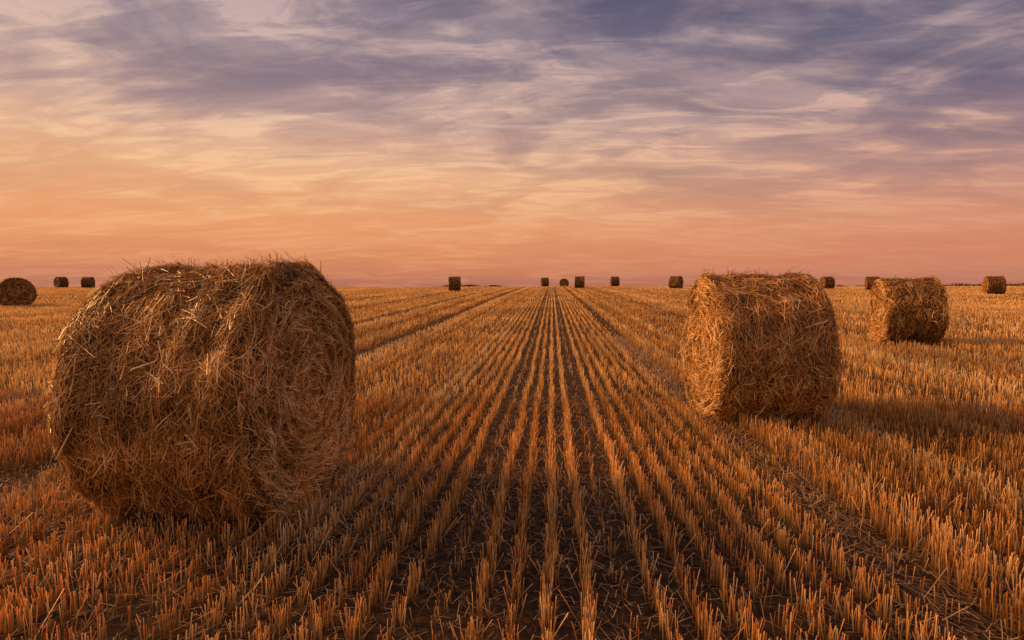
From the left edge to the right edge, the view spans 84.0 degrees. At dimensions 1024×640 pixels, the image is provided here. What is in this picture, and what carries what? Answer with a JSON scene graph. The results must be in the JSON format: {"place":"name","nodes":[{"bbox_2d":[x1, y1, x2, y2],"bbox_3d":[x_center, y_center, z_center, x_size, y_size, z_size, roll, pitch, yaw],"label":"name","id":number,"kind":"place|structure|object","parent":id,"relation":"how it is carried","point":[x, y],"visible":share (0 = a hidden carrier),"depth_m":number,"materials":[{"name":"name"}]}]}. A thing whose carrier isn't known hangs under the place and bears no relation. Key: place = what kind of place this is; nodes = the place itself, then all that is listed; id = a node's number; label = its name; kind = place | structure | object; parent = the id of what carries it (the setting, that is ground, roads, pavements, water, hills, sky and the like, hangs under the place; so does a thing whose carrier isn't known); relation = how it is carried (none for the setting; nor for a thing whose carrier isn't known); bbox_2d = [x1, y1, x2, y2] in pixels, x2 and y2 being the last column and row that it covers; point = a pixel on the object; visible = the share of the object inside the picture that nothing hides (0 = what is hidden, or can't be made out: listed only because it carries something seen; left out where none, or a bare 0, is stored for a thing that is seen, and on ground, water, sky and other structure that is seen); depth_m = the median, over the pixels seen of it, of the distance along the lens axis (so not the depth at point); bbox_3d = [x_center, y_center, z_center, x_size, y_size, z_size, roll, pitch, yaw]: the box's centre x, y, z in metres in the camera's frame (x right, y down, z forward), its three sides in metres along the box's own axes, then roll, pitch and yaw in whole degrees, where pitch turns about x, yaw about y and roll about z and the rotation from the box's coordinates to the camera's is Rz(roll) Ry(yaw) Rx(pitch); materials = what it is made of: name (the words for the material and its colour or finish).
{"place":"outdoors","nodes":[
{"label":"outdoors","id":0,"kind":"place"},
{"bbox_2d":[0,287,1023,639],"bbox_3d":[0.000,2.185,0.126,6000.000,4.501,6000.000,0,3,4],"label":"stubble field ground","id":1,"kind":"structure","parent":0,"point":[532,609],"depth_m":3.06,"materials":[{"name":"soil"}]},
{"bbox_2d":[0,277,37,306],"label":"hay bale","id":2,"kind":"object","parent":1,"relation":"on","point":[16,291],"visible":0.86,"depth_m":29.60,"materials":[{"name":"plant"}]},
{"bbox_2d":[53,277,68,287],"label":"hay bale","id":3,"kind":"object","parent":1,"relation":"on","point":[59,282],"visible":0.89,"depth_m":79.45,"materials":[{"name":"plant"}]},
{"bbox_2d":[80,277,94,287],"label":"hay bale","id":4,"kind":"object","parent":1,"relation":"on","point":[87,282],"visible":0.92,"depth_m":75.32,"materials":[{"name":"plant"}]},
{"bbox_2d":[37,249,362,535],"bbox_3d":[-1.764,0.390,3.582,1.278,1.650,1.725,0,3,7],"label":"hay bale","id":5,"kind":"object","parent":1,"relation":"on","point":[208,392],"visible":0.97,"depth_m":2.98,"materials":[{"name":"plant"}]},
{"bbox_2d":[448,276,460,290],"bbox_3d":[-5.734,-3.600,56.942,1.324,1.556,1.685,0,3,-1],"label":"hay bale","id":6,"kind":"object","parent":1,"relation":"on","point":[455,283],"visible":0.88,"depth_m":56.28,"materials":[{"name":"plant"}]},
{"bbox_2d":[0,286,1023,639],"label":"stubble rows","id":7,"kind":"object","parent":1,"relation":"on","point":[642,296],"visible":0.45,"depth_m":4.05,"materials":[{"name":"plant"}]},
{"bbox_2d":[541,277,548,286],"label":"hay bale","id":8,"kind":"object","parent":1,"relation":"on","point":[545,282],"visible":0.85,"depth_m":87.14,"materials":[{"name":"plant"}]},
{"bbox_2d":[559,279,568,285],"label":"hay bale","id":9,"kind":"object","parent":1,"relation":"on","point":[563,282],"visible":0.81,"depth_m":97.30,"materials":[{"name":"plant"}]},
{"bbox_2d":[574,276,584,287],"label":"hay bale","id":10,"kind":"object","parent":1,"relation":"on","point":[579,281],"visible":0.92,"depth_m":67.25,"materials":[{"name":"plant"}]},
{"bbox_2d":[610,276,619,286],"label":"hay bale","id":11,"kind":"object","parent":1,"relation":"on","point":[615,281],"visible":0.83,"depth_m":79.17,"materials":[{"name":"plant"}]},
{"bbox_2d":[669,276,682,288],"bbox_3d":[18.412,-4.195,63.840,1.335,1.568,1.617,2,4,36],"label":"hay bale","id":12,"kind":"object","parent":1,"relation":"on","point":[675,282],"visible":0.9,"depth_m":63.37,"materials":[{"name":"plant"}]},
{"bbox_2d":[443,283,1023,286],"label":"distant hedgerow","id":13,"kind":"object","parent":1,"relation":"on","point":[955,284],"visible":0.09,"depth_m":275.99,"materials":[{"name":"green plant"}]},
{"bbox_2d":[678,265,845,425],"bbox_3d":[2.493,0.255,5.923,1.273,1.641,1.740,0,3,2],"label":"hay bale","id":14,"kind":"object","parent":1,"relation":"on","point":[760,346],"visible":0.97,"depth_m":5.27,"materials":[{"name":"plant"}]},
{"bbox_2d":[819,276,834,288],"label":"hay bale","id":15,"kind":"object","parent":1,"relation":"on","point":[828,282],"visible":0.85,"depth_m":65.29,"materials":[{"name":"plant"}]},
{"bbox_2d":[864,276,879,289],"bbox_3d":[36.618,-3.693,57.870,1.307,1.562,1.635,1,4,24],"label":"hay bale","id":16,"kind":"object","parent":1,"relation":"on","point":[869,282],"visible":0.48,"depth_m":57.43,"materials":[{"name":"plant"}]},
{"bbox_2d":[865,275,949,345],"bbox_3d":[8.805,-0.213,12.741,1.286,1.603,1.708,1,3,17],"label":"hay bale","id":17,"kind":"object","parent":1,"relation":"on","point":[913,310],"visible":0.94,"depth_m":12.18,"materials":[{"name":"plant"}]},
{"bbox_2d":[982,275,1006,294],"bbox_3d":[38.031,-2.720,44.874,1.307,1.598,1.653,1,4,24],"label":"hay bale","id":18,"kind":"object","parent":1,"relation":"on","point":[996,285],"visible":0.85,"depth_m":44.38,"materials":[{"name":"plant"}]},
{"bbox_2d":[0,0,1023,286],"label":"sky","id":19,"kind":"structure","parent":0,"point":[383,143],"materials":[{"name":"orange"}]}
]}

